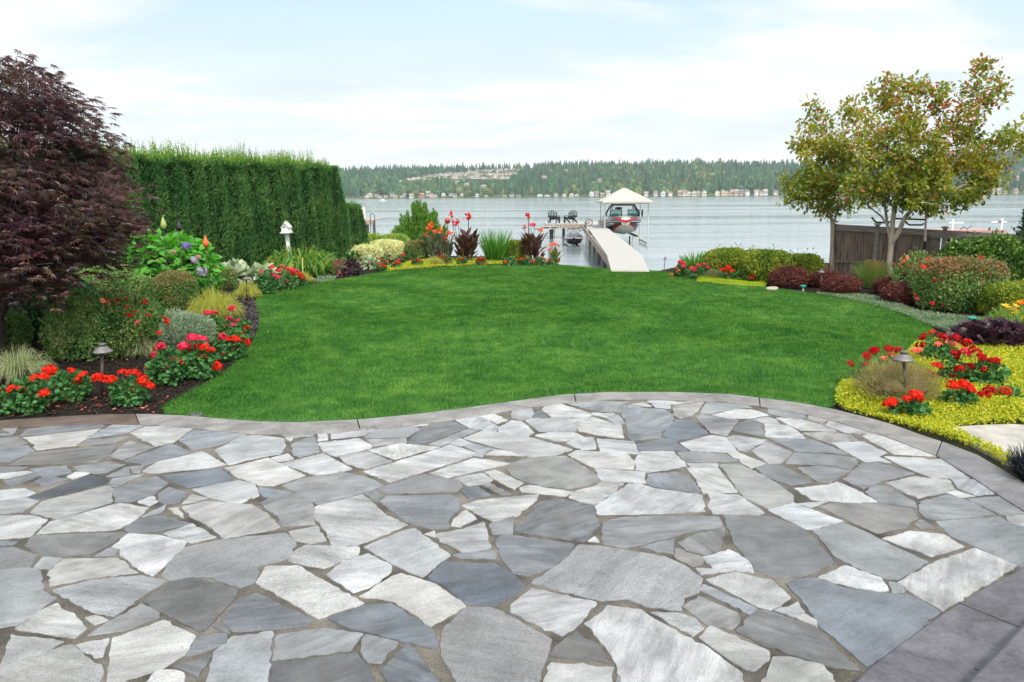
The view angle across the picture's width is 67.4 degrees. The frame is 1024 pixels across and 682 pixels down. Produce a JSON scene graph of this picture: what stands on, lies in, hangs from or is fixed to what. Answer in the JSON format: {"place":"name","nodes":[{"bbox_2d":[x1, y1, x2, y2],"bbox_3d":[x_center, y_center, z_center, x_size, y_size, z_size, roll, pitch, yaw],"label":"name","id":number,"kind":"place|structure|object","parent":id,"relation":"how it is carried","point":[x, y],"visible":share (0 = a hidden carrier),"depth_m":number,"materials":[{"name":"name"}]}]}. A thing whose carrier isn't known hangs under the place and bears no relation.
{"place":"outdoors","nodes":[
{"label":"outdoors","id":0,"kind":"place"},
{"bbox_2d":[184,285,244,320],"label":"ornamental grass","id":1,"kind":"object","parent":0,"point":[214,302],"depth_m":13.78,"materials":[{"name":"yellow plant"}]},
{"bbox_2d":[0,256,1020,480],"bbox_3d":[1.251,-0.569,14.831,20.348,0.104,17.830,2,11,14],"label":"mulch","id":2,"kind":"object","parent":0,"point":[92,371],"visible":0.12,"depth_m":9.79,"materials":[{"name":"brown wood"}]},
{"bbox_2d":[0,384,15,415],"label":"geranium","id":3,"kind":"object","parent":2,"relation":"on","point":[5,403],"visible":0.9,"depth_m":7.97,"materials":[{"name":"green plant"}]},
{"bbox_2d":[4,308,34,352],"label":"shrub","id":4,"kind":"object","parent":2,"relation":"on","point":[18,332],"visible":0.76,"depth_m":11.24,"materials":[{"name":"green plant"}]},
{"bbox_2d":[0,343,58,384],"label":"sedge","id":5,"kind":"object","parent":2,"relation":"on","point":[18,365],"visible":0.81,"depth_m":9.35,"materials":[{"name":"plant"}]},
{"bbox_2d":[7,364,57,415],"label":"geranium","id":6,"kind":"object","parent":2,"relation":"on","point":[22,390],"visible":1,"depth_m":7.99,"materials":[{"name":"green plant"}]},
{"bbox_2d":[12,262,103,338],"bbox_3d":[-7.295,-0.678,12.497,1.509,1.325,1.376,0,11,0],"label":"shrub","id":7,"kind":"object","parent":2,"relation":"on","point":[35,322],"visible":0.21,"depth_m":12.11,"materials":[{"name":"green plant"}]},
{"bbox_2d":[0,414,138,428],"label":"kerb","id":8,"kind":"structure","parent":2,"relation":"on","point":[117,419],"depth_m":7.64,"materials":[{"name":"grey stone"}]},
{"bbox_2d":[41,367,103,401],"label":"geranium","id":9,"kind":"object","parent":2,"relation":"on","point":[74,377],"visible":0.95,"depth_m":8.52,"materials":[{"name":"green plant"}]},
{"bbox_2d":[0,49,167,357],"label":"maple tree","id":10,"kind":"object","parent":2,"relation":"on","point":[46,231],"visible":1,"depth_m":9.81,"materials":[{"name":"purple plant"}]},
{"bbox_2d":[92,342,112,398],"bbox_3d":[-4.558,0.347,8.603,0.209,0.668,0.209,0,11,0],"label":"path lamp","id":11,"kind":"object","parent":2,"relation":"on","point":[102,349],"visible":0.98,"depth_m":8.54,"materials":[{"name":"grey metal"}]},
{"bbox_2d":[36,283,171,361],"bbox_3d":[-5.847,-0.329,11.115,1.987,1.077,1.677,0,11,0],"label":"rose bush","id":12,"kind":"object","parent":2,"relation":"on","point":[83,325],"visible":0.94,"depth_m":10.68,"materials":[{"name":"green plant"}]},
{"bbox_2d":[76,263,153,300],"bbox_3d":[-7.867,-1.148,15.405,2.248,1.129,1.366,0,11,0],"label":"shrub","id":13,"kind":"object","parent":2,"relation":"on","point":[136,281],"visible":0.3,"depth_m":15.02,"materials":[{"name":"green plant"}]},
{"bbox_2d":[100,369,155,406],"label":"geranium","id":14,"kind":"object","parent":2,"relation":"on","point":[141,384],"visible":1,"depth_m":8.30,"materials":[{"name":"green plant"}]},
{"bbox_2d":[123,334,160,357],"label":"sedge","id":15,"kind":"object","parent":2,"relation":"on","point":[144,348],"visible":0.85,"depth_m":10.84,"materials":[{"name":"plant"}]},
{"bbox_2d":[143,342,186,385],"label":"geranium","id":16,"kind":"object","parent":2,"relation":"on","point":[176,366],"visible":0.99,"depth_m":9.17,"materials":[{"name":"green plant"}]},
{"bbox_2d":[109,228,228,297],"bbox_3d":[-7.686,-1.670,17.329,2.589,1.771,2.234,0,11,0],"label":"hydrangea","id":17,"kind":"object","parent":2,"relation":"on","point":[193,255],"visible":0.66,"depth_m":16.95,"materials":[{"name":"green plant"}]},
{"bbox_2d":[146,267,199,312],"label":"boxwood","id":18,"kind":"object","parent":2,"relation":"on","point":[178,288],"visible":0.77,"depth_m":14.65,"materials":[{"name":"green plant"}]},
{"bbox_2d":[1,134,351,277],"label":"hedge","id":19,"kind":"object","parent":2,"relation":"on","point":[237,206],"visible":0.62,"depth_m":21.87,"materials":[{"name":"green plant"}]},
{"bbox_2d":[156,307,216,351],"bbox_3d":[-4.792,-0.169,11.296,0.762,0.660,0.851,9,14,40],"label":"santolina","id":20,"kind":"object","parent":2,"relation":"on","point":[180,327],"visible":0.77,"depth_m":11.13,"materials":[{"name":"plant"}]},
{"bbox_2d":[177,333,222,380],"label":"geranium","id":21,"kind":"object","parent":2,"relation":"on","point":[195,353],"visible":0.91,"depth_m":9.50,"materials":[{"name":"green plant"}]},
{"bbox_2d":[203,305,235,339],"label":"geranium","id":22,"kind":"object","parent":2,"relation":"on","point":[219,319],"visible":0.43,"depth_m":12.11,"materials":[{"name":"green plant"}]},
{"bbox_2d":[207,266,237,289],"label":"boxwood","id":23,"kind":"object","parent":2,"relation":"on","point":[230,275],"visible":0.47,"depth_m":18.80,"materials":[{"name":"green plant"}]},
{"bbox_2d":[210,327,250,360],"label":"geranium","id":24,"kind":"object","parent":2,"relation":"on","point":[225,340],"visible":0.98,"depth_m":10.52,"materials":[{"name":"green plant"}]},
{"bbox_2d":[213,258,254,284],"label":"hosta","id":25,"kind":"object","parent":2,"relation":"on","point":[242,266],"visible":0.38,"depth_m":20.04,"materials":[{"name":"white plant"}]},
{"bbox_2d":[221,316,252,339],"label":"geranium","id":26,"kind":"object","parent":2,"relation":"on","point":[239,324],"visible":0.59,"depth_m":12.12,"materials":[{"name":"green plant"}]},
{"bbox_2d":[231,279,261,298],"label":"ornamental grass","id":27,"kind":"object","parent":2,"relation":"on","point":[241,290],"depth_m":16.80,"materials":[{"name":"yellow plant"}]},
{"bbox_2d":[136,414,359,435],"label":"kerb","id":28,"kind":"structure","parent":2,"relation":"on","point":[247,427],"depth_m":7.47,"materials":[{"name":"stone"}]},
{"bbox_2d":[239,297,259,338],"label":"ground cover","id":29,"kind":"object","parent":2,"relation":"on","point":[251,312],"visible":0.82,"depth_m":14.68,"materials":[{"name":"plant"}]},
{"bbox_2d":[246,262,278,281],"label":"hosta","id":30,"kind":"object","parent":2,"relation":"on","point":[259,266],"visible":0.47,"depth_m":20.44,"materials":[{"name":"white plant"}]},
{"bbox_2d":[255,265,283,295],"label":"geranium","id":31,"kind":"object","parent":2,"relation":"on","point":[270,288],"visible":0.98,"depth_m":17.60,"materials":[{"name":"green plant"}]},
{"bbox_2d":[280,221,292,254],"bbox_3d":[-6.567,-2.711,22.474,0.268,1.584,0.410,0,11,0],"label":"birdhouse","id":32,"kind":"object","parent":2,"relation":"on","point":[286,227],"visible":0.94,"depth_m":22.36,"materials":[{"name":"white paint"}]},
{"bbox_2d":[279,267,298,289],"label":"geranium","id":33,"kind":"object","parent":2,"relation":"on","point":[289,280],"visible":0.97,"depth_m":18.53,"materials":[{"name":"green plant"}]},
{"bbox_2d":[261,245,344,276],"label":"agapanthus","id":34,"kind":"object","parent":2,"relation":"on","point":[311,264],"visible":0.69,"depth_m":21.75,"materials":[{"name":"green plant"}]},
{"bbox_2d":[331,259,349,276],"bbox_3d":[-4.913,-2.091,21.949,0.577,0.555,0.567,5,12,28],"label":"coleus","id":35,"kind":"object","parent":2,"relation":"on","point":[340,270],"visible":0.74,"depth_m":21.87,"materials":[{"name":"red plant"}]},
{"bbox_2d":[332,194,369,256],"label":"hedge","id":36,"kind":"object","parent":2,"relation":"on","point":[358,231],"visible":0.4,"depth_m":26.66,"materials":[{"name":"green plant"}]},
{"bbox_2d":[342,258,364,276],"bbox_3d":[-4.491,-2.064,21.728,0.606,0.570,0.634,-4,11,-18],"label":"heuchera","id":37,"kind":"object","parent":2,"relation":"on","point":[351,271],"visible":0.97,"depth_m":21.63,"materials":[{"name":"purple plant"}]},
{"bbox_2d":[346,242,385,264],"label":"variegated shrub","id":38,"kind":"object","parent":2,"relation":"on","point":[374,250],"visible":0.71,"depth_m":25.64,"materials":[{"name":"beige plant"}]},
{"bbox_2d":[359,254,381,269],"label":"hosta","id":39,"kind":"object","parent":2,"relation":"on","point":[370,258],"visible":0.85,"depth_m":23.93,"materials":[{"name":"white plant"}]},
{"bbox_2d":[370,236,404,260],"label":"variegated shrub","id":40,"kind":"object","parent":2,"relation":"on","point":[393,249],"visible":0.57,"depth_m":26.95,"materials":[{"name":"beige plant"}]},
{"bbox_2d":[382,233,409,243],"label":"boxwood","id":41,"kind":"object","parent":2,"relation":"on","point":[403,238],"visible":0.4,"depth_m":32.19,"materials":[{"name":"green plant"}]},
{"bbox_2d":[403,239,427,260],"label":"boxwood","id":42,"kind":"object","parent":2,"relation":"on","point":[413,248],"visible":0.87,"depth_m":26.89,"materials":[{"name":"green plant"}]},
{"bbox_2d":[389,199,446,239],"bbox_3d":[-4.259,-5.397,35.136,2.772,2.231,2.634,0,11,0],"label":"dwarf pine","id":43,"kind":"object","parent":2,"relation":"on","point":[414,225],"visible":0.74,"depth_m":34.70,"materials":[{"name":"green plant"}]},
{"bbox_2d":[381,258,508,270],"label":"ground cover","id":44,"kind":"object","parent":2,"relation":"on","point":[408,264],"visible":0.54,"depth_m":24.89,"materials":[{"name":"yellow plant"}]},
{"bbox_2d":[419,221,454,258],"bbox_3d":[-2.593,-3.498,26.826,1.292,1.382,1.250,0,11,0],"label":"canna","id":45,"kind":"object","parent":44,"relation":"on","point":[436,242],"visible":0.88,"depth_m":26.65,"materials":[{"name":"green plant"}]},
{"bbox_2d":[448,210,479,259],"bbox_3d":[-1.608,-3.598,26.320,1.107,1.752,0.988,0,11,0],"label":"canna","id":46,"kind":"object","parent":44,"relation":"on","point":[467,243],"visible":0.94,"depth_m":26.17,"materials":[{"name":"brown plant"}]},
{"bbox_2d":[478,228,512,261],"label":"iris","id":47,"kind":"object","parent":44,"relation":"on","point":[492,250],"visible":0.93,"depth_m":25.98,"materials":[{"name":"green plant"}]},
{"bbox_2d":[358,394,574,430],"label":"kerb","id":48,"kind":"structure","parent":2,"relation":"on","point":[418,419],"depth_m":7.84,"materials":[{"name":"stone"}]},
{"bbox_2d":[506,239,524,261],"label":"boxwood","id":49,"kind":"object","parent":2,"relation":"on","point":[515,250],"visible":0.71,"depth_m":26.27,"materials":[{"name":"green plant"}]},
{"bbox_2d":[519,213,547,259],"bbox_3d":[0.708,-3.539,26.178,1.012,1.663,0.942,-6,12,-29],"label":"canna","id":50,"kind":"object","parent":2,"relation":"on","point":[531,243],"visible":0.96,"depth_m":26.06,"materials":[{"name":"brown plant"}]},
{"bbox_2d":[575,392,759,406],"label":"kerb","id":51,"kind":"structure","parent":2,"relation":"on","point":[690,396],"depth_m":8.42,"materials":[{"name":"stone"}]},
{"bbox_2d":[670,260,687,276],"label":"geranium","id":52,"kind":"object","parent":2,"relation":"on","point":[678,269],"visible":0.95,"depth_m":20.89,"materials":[{"name":"pink plant"}]},
{"bbox_2d":[679,251,704,269],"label":"iris","id":53,"kind":"object","parent":2,"relation":"on","point":[691,261],"visible":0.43,"depth_m":22.94,"materials":[{"name":"green plant"}]},
{"bbox_2d":[686,262,711,279],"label":"geranium","id":54,"kind":"object","parent":2,"relation":"on","point":[696,270],"visible":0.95,"depth_m":20.28,"materials":[{"name":"green plant"}]},
{"bbox_2d":[698,242,747,278],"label":"golden shrub","id":55,"kind":"object","parent":2,"relation":"on","point":[718,258],"visible":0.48,"depth_m":20.36,"materials":[{"name":"green plant"}]},
{"bbox_2d":[696,276,765,286],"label":"ground cover","id":56,"kind":"object","parent":2,"relation":"on","point":[739,282],"visible":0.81,"depth_m":19.22,"materials":[{"name":"yellow plant"}]},
{"bbox_2d":[719,265,745,281],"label":"geranium","id":57,"kind":"object","parent":2,"relation":"on","point":[725,273],"visible":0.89,"depth_m":19.65,"materials":[{"name":"green plant"}]},
{"bbox_2d":[735,244,796,284],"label":"golden shrub","id":58,"kind":"object","parent":2,"relation":"on","point":[761,263],"visible":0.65,"depth_m":19.14,"materials":[{"name":"plant"}]},
{"bbox_2d":[767,261,814,288],"bbox_3d":[6.709,-1.600,18.543,1.109,0.671,0.910,0,11,0],"label":"barberry","id":59,"kind":"object","parent":2,"relation":"on","point":[791,277],"visible":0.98,"depth_m":18.33,"materials":[{"name":"red plant"}]},
{"bbox_2d":[781,248,826,285],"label":"golden shrub","id":60,"kind":"object","parent":2,"relation":"on","point":[811,262],"visible":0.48,"depth_m":18.87,"materials":[{"name":"green plant"}]},
{"bbox_2d":[808,266,839,287],"bbox_3d":[7.546,-1.538,18.526,0.842,0.563,0.854,0,11,0],"label":"barberry","id":61,"kind":"object","parent":2,"relation":"on","point":[815,282],"visible":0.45,"depth_m":18.44,"materials":[{"name":"red plant"}]},
{"bbox_2d":[776,92,872,270],"bbox_3d":[8.197,-4.042,20.168,2.855,4.849,2.151,0,11,0],"label":"autumn tree","id":62,"kind":"object","parent":2,"relation":"on","point":[824,182],"visible":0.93,"depth_m":19.69,"materials":[{"name":"green plant"}]},
{"bbox_2d":[820,270,864,293],"bbox_3d":[7.370,-1.294,17.152,0.962,0.581,0.955,0,11,0],"label":"barberry","id":63,"kind":"object","parent":2,"relation":"on","point":[839,284],"visible":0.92,"depth_m":16.88,"materials":[{"name":"red plant"}]},
{"bbox_2d":[760,398,940,455],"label":"kerb","id":64,"kind":"structure","parent":2,"relation":"on","point":[926,444],"depth_m":7.45,"materials":[{"name":"stone"}]},
{"bbox_2d":[871,274,892,293],"bbox_3d":[8.563,-1.289,17.309,0.806,0.497,0.903,0,11,0],"label":"barberry","id":65,"kind":"object","parent":2,"relation":"on","point":[878,281],"visible":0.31,"depth_m":17.26,"materials":[{"name":"red plant"}]},
{"bbox_2d":[874,345,901,369],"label":"geranium","id":66,"kind":"object","parent":2,"relation":"on","point":[889,349],"visible":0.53,"depth_m":9.46,"materials":[{"name":"red plant"}]},
{"bbox_2d":[839,347,953,403],"bbox_3d":[4.064,0.389,8.190,1.048,0.673,1.134,0,11,0],"label":"heather","id":67,"kind":"object","parent":2,"relation":"on","point":[888,383],"visible":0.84,"depth_m":8.03,"materials":[{"name":"plant"}]},
{"bbox_2d":[878,279,914,304],"bbox_3d":[7.978,-1.012,15.733,0.862,0.546,0.828,7,13,35],"label":"barberry","id":68,"kind":"object","parent":2,"relation":"on","point":[897,291],"visible":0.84,"depth_m":15.55,"materials":[{"name":"red plant"}]},
{"bbox_2d":[871,191,926,255],"bbox_3d":[9.514,-2.580,18.924,1.410,2.358,0.055,0,11,0],"label":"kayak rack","id":69,"kind":"object","parent":2,"relation":"on","point":[925,230],"visible":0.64,"depth_m":18.85,"materials":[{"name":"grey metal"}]},
{"bbox_2d":[817,291,983,330],"bbox_3d":[7.503,-0.646,14.787,1.180,0.163,5.337,-1,11,-3],"label":"ground cover","id":70,"kind":"object","parent":2,"relation":"on","point":[940,321],"visible":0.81,"depth_m":14.08,"materials":[{"name":"green plant"}]},
{"bbox_2d":[892,350,913,387],"bbox_3d":[4.025,0.424,7.936,0.208,0.668,0.201,0,11,0],"label":"path lamp","id":71,"kind":"object","parent":2,"relation":"on","point":[903,357],"visible":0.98,"depth_m":7.86,"materials":[{"name":"grey metal"}]},
{"bbox_2d":[886,247,938,283],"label":"rose bush","id":72,"kind":"object","parent":2,"relation":"on","point":[902,269],"visible":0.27,"depth_m":16.61,"materials":[{"name":"green plant"}]},
{"bbox_2d":[829,220,1021,277],"bbox_3d":[10.938,-2.149,19.089,5.746,1.635,0.170,6,12,30],"label":"fence","id":73,"kind":"object","parent":2,"relation":"on","point":[857,243],"visible":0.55,"depth_m":19.89,"materials":[{"name":"brown wood"}]},
{"bbox_2d":[834,337,1023,482],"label":"ground cover","id":74,"kind":"object","parent":2,"relation":"on","point":[942,421],"visible":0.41,"depth_m":7.70,"materials":[{"name":"yellow plant"}]},
{"bbox_2d":[847,346,879,381],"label":"geranium","id":75,"kind":"object","parent":74,"relation":"on","point":[873,350],"visible":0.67,"depth_m":8.87,"materials":[{"name":"green plant"}]},
{"bbox_2d":[882,390,931,417],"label":"geranium","id":76,"kind":"object","parent":74,"relation":"on","point":[915,398],"visible":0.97,"depth_m":7.58,"materials":[{"name":"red plant"}]},
{"bbox_2d":[910,330,961,360],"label":"geranium","id":77,"kind":"object","parent":74,"relation":"on","point":[943,346],"visible":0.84,"depth_m":9.88,"materials":[{"name":"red plant"}]},
{"bbox_2d":[924,341,974,382],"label":"geranium","id":78,"kind":"object","parent":74,"relation":"on","point":[949,372],"visible":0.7,"depth_m":8.81,"materials":[{"name":"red plant"}]},
{"bbox_2d":[935,378,979,415],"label":"geranium","id":79,"kind":"object","parent":74,"relation":"on","point":[961,385],"visible":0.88,"depth_m":7.79,"materials":[{"name":"green plant"}]},
{"bbox_2d":[953,338,1011,386],"bbox_3d":[5.376,0.264,8.780,0.622,0.614,0.420,4,11,20],"label":"geranium","id":80,"kind":"object","parent":74,"relation":"on","point":[983,365],"visible":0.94,"depth_m":8.71,"materials":[{"name":"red plant"}]},
{"bbox_2d":[976,384,1023,405],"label":"geranium","id":81,"kind":"object","parent":74,"relation":"on","point":[987,390],"visible":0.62,"depth_m":7.99,"materials":[{"name":"red plant"}]},
{"bbox_2d":[837,52,1023,275],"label":"autumn tree","id":82,"kind":"object","parent":2,"relation":"on","point":[912,186],"visible":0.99,"depth_m":17.32,"materials":[{"name":"green plant"}]},
{"bbox_2d":[904,252,1015,312],"bbox_3d":[8.734,-1.193,15.022,1.791,1.176,1.755,0,11,0],"label":"rose bush","id":83,"kind":"object","parent":2,"relation":"on","point":[953,283],"visible":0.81,"depth_m":14.55,"materials":[{"name":"green plant"}]},
{"bbox_2d":[931,227,1023,281],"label":"laurel","id":84,"kind":"object","parent":2,"relation":"on","point":[1007,248],"visible":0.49,"depth_m":16.09,"materials":[{"name":"green plant"}]},
{"bbox_2d":[937,442,1023,511],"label":"kerb","id":85,"kind":"structure","parent":2,"relation":"on","point":[1002,483],"depth_m":6.07,"materials":[{"name":"stone"}]},
{"bbox_2d":[946,316,1023,354],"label":"heuchera","id":86,"kind":"object","parent":2,"relation":"on","point":[998,330],"visible":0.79,"depth_m":10.79,"materials":[{"name":"purple plant"}]},
{"bbox_2d":[954,424,1023,466],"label":"paving slab","id":87,"kind":"structure","parent":2,"relation":"on","point":[1003,436],"depth_m":7.00,"materials":[{"name":"stone"}]},
{"bbox_2d":[975,278,1023,315],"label":"golden hedge","id":88,"kind":"object","parent":2,"relation":"on","point":[1008,292],"visible":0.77,"depth_m":13.90,"materials":[{"name":"plant"}]},
{"bbox_2d":[981,299,1023,323],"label":"daylily","id":89,"kind":"object","parent":2,"relation":"on","point":[1009,313],"visible":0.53,"depth_m":12.41,"materials":[{"name":"yellow plant"}]},
{"bbox_2d":[1004,441,1023,479],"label":"black grass","id":90,"kind":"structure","parent":2,"relation":"on","point":[1017,462],"depth_m":5.98,"materials":[{"name":"black plant"}]},
{"bbox_2d":[0,400,1023,681],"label":"patio","id":91,"kind":"structure","parent":0,"point":[838,552],"depth_m":4.84,"materials":[{"name":"grey stone"}]},
{"bbox_2d":[856,568,1023,681],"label":"step","id":92,"kind":"object","parent":91,"relation":"on","point":[959,643],"visible":0.98,"depth_m":3.54,"materials":[{"name":"stone"}]},
{"bbox_2d":[968,625,1023,681],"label":"step","id":93,"kind":"object","parent":92,"relation":"on","point":[1005,663],"visible":1,"depth_m":3.11,"materials":[{"name":"stone"}]},
{"bbox_2d":[0,0,1023,170],"label":"sky","id":94,"kind":"structure","parent":0,"point":[370,83],"materials":[{"name":"white"}]},
{"bbox_2d":[163,265,934,421],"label":"lawn","id":95,"kind":"structure","parent":0,"point":[169,412],"depth_m":9.86,"materials":[{"name":"green plant"}]},
{"bbox_2d":[345,195,1023,270],"bbox_3d":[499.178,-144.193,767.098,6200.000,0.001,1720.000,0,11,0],"label":"water","id":96,"kind":"structure","parent":0,"point":[678,227],"depth_m":96.18,"materials":[{"name":"grey liquid"}]},
{"bbox_2d":[362,207,385,233],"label":"dock","id":97,"kind":"object","parent":96,"relation":"in","point":[370,221],"visible":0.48,"depth_m":59.59,"materials":[{"name":"white wood"}]},
{"bbox_2d":[559,219,592,246],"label":"jet ski lift","id":98,"kind":"object","parent":96,"relation":"in","point":[587,227],"visible":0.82,"depth_m":48.12,"materials":[{"name":"beige metal"}]},
{"bbox_2d":[564,228,582,244],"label":"jet ski","id":99,"kind":"object","parent":98,"relation":"on","point":[573,236],"visible":1,"depth_m":48.11,"materials":[{"name":"white plastic"}]},
{"bbox_2d":[535,222,649,271],"bbox_3d":[4.268,-4.248,41.608,5.307,3.100,38.910,0,11,0],"label":"dock","id":100,"kind":"object","parent":96,"relation":"in","point":[615,251],"visible":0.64,"depth_m":32.04,"materials":[{"name":"white wood"}]},
{"bbox_2d":[597,188,653,245],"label":"boat lift","id":101,"kind":"object","parent":96,"relation":"in","point":[624,196],"visible":0.54,"depth_m":48.07,"materials":[{"name":"silver metal"}]},
{"bbox_2d":[602,204,642,233],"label":"ski boat","id":102,"kind":"object","parent":101,"relation":"on","point":[617,221],"visible":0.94,"depth_m":48.04,"materials":[{"name":"white plastic"}]},
{"bbox_2d":[933,218,1006,233],"bbox_3d":[24.016,-4.642,41.076,3.344,3.847,2.400,0,11,0],"label":"dock","id":103,"kind":"object","parent":96,"relation":"in","point":[969,229],"visible":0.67,"depth_m":39.84,"materials":[{"name":"white paint"}]},
{"bbox_2d":[345,166,1023,198],"bbox_3d":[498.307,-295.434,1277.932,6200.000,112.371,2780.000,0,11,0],"label":"hills","id":104,"kind":"structure","parent":0,"point":[497,195],"depth_m":1595.14,"materials":[{"name":"green plant"}]},
{"bbox_2d":[330,146,1023,197],"bbox_3d":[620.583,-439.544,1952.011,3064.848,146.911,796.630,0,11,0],"label":"forest","id":105,"kind":"object","parent":104,"relation":"on","point":[649,175],"visible":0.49,"depth_m":1841.03,"materials":[{"name":"green plant"}]},
{"bbox_2d":[851,258,895,287],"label":"fountain grass","id":106,"kind":"object","parent":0,"point":[868,273],"depth_m":18.20,"materials":[{"name":"green plant"}]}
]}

